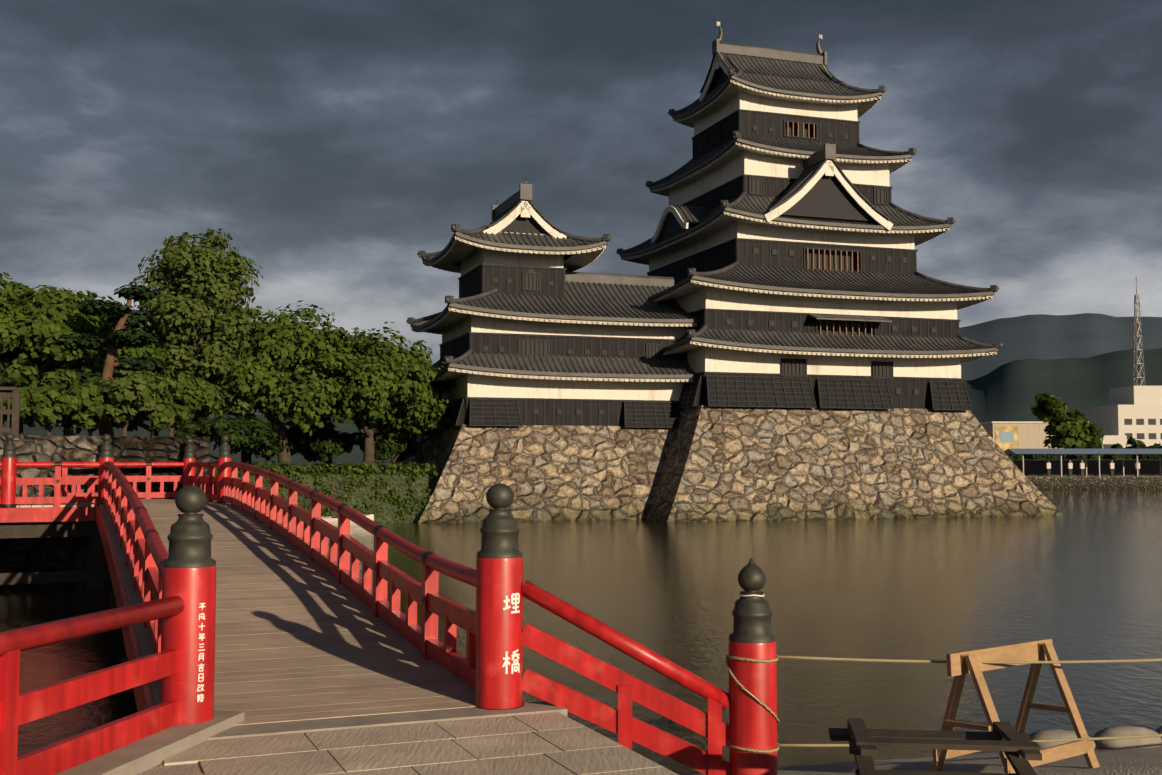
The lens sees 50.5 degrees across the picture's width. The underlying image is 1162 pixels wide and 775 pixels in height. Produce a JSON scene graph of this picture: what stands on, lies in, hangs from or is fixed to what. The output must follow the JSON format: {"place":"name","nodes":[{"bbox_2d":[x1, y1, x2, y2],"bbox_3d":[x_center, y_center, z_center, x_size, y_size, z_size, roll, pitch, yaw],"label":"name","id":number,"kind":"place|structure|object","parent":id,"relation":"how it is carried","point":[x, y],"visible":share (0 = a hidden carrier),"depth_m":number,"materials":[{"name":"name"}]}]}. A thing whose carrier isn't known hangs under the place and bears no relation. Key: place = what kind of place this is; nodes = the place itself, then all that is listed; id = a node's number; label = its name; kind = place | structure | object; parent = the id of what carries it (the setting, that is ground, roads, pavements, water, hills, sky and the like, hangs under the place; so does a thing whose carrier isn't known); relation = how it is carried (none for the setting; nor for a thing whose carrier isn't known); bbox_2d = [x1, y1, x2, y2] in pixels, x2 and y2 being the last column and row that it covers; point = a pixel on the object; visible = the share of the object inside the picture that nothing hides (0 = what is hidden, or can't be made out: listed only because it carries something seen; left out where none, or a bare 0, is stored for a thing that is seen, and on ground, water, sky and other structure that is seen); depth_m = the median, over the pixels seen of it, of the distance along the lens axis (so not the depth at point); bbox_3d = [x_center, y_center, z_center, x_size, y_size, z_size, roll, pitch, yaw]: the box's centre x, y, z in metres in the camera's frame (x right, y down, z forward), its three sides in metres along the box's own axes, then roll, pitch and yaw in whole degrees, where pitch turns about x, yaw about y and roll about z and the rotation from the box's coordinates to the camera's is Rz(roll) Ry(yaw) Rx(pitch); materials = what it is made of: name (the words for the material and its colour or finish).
{"place":"outdoors","nodes":[
{"label":"outdoors","id":0,"kind":"place"},
{"bbox_2d":[0,435,427,572],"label":"honmaru land","id":1,"kind":"structure","parent":0,"point":[46,554],"depth_m":30.64,"materials":[{"name":"green plant"}]},
{"bbox_2d":[0,387,19,435],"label":"gate fence","id":2,"kind":"object","parent":1,"relation":"on","point":[14,395],"visible":0.81,"depth_m":30.58,"materials":[{"name":"brown wood"}]},
{"bbox_2d":[395,405,1063,522],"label":"stone base","id":3,"kind":"object","parent":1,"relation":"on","point":[701,463],"visible":0.83,"depth_m":60.21,"materials":[{"name":"beige stone"}]},
{"bbox_2d":[406,21,1002,427],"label":"castle","id":4,"kind":"structure","parent":3,"relation":"on","point":[776,252],"depth_m":63.95,"materials":[{"name":"paint"}]},
{"bbox_2d":[0,489,1161,773],"bbox_3d":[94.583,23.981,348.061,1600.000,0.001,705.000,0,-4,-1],"label":"moat water","id":5,"kind":"structure","parent":0,"point":[1080,579],"depth_m":22.81,"materials":[{"name":"grey liquid"}]},
{"bbox_2d":[321,514,373,525],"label":"rowboat","id":6,"kind":"object","parent":5,"relation":"on","point":[333,521],"visible":0.19,"depth_m":52.53,"materials":[{"name":"white"}]},
{"bbox_2d":[0,0,1161,364],"label":"sky","id":7,"kind":"structure","parent":0,"point":[335,143],"materials":[{"name":"grey"}]},
{"bbox_2d":[2,348,1161,465],"bbox_3d":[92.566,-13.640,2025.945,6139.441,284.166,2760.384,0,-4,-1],"label":"mountain","id":8,"kind":"structure","parent":0,"point":[1009,391],"depth_m":2291.09,"materials":[{"name":"grey"}]},
{"bbox_2d":[137,745,1161,774],"bbox_3d":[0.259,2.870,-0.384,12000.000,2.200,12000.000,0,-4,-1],"label":"ground","id":9,"kind":"structure","parent":0,"point":[1141,761],"depth_m":9.91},
{"bbox_2d":[55,701,677,774],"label":"stone pavement","id":10,"kind":"structure","parent":9,"relation":"on","point":[539,738],"depth_m":7.65,"materials":[{"name":"stone"}]},
{"bbox_2d":[0,433,777,774],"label":"red bridge","id":11,"kind":"structure","parent":9,"relation":"on","point":[256,603],"depth_m":9.52,"materials":[{"name":"brown wood"}]},
{"bbox_2d":[726,593,1161,752],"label":"rope barrier","id":12,"kind":"object","parent":9,"relation":"on","point":[728,657],"visible":0.65,"depth_m":9.02,"materials":[{"name":"beige fabric"}]},
{"bbox_2d":[828,639,1099,774],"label":"sawhorses","id":13,"kind":"object","parent":9,"relation":"on","point":[1019,750],"visible":0.98,"depth_m":8.89,"materials":[{"name":"brown wood"}]},
{"bbox_2d":[1029,726,1161,748],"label":"rocks","id":14,"kind":"object","parent":9,"relation":"on","point":[1147,742],"visible":0.58,"depth_m":11.20,"materials":[{"name":"grey stone"}]},
{"bbox_2d":[255,313,1161,414],"bbox_3d":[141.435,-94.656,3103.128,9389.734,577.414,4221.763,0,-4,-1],"label":"mountain","id":15,"kind":"structure","parent":0,"point":[1049,337],"depth_m":3733.46,"materials":[{"name":"grey"}]},
{"bbox_2d":[1026,476,1161,488],"bbox_3d":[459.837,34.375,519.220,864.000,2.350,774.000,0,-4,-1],"label":"shore bank","id":16,"kind":"structure","parent":0,"point":[1098,482],"depth_m":126.31,"materials":[{"name":"grey stone"}]},
{"bbox_2d":[980,277,1161,476],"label":"shore buildings","id":17,"kind":"structure","parent":16,"relation":"on","point":[1126,414],"depth_m":227.11,"materials":[{"name":"beige concrete"}]}
]}

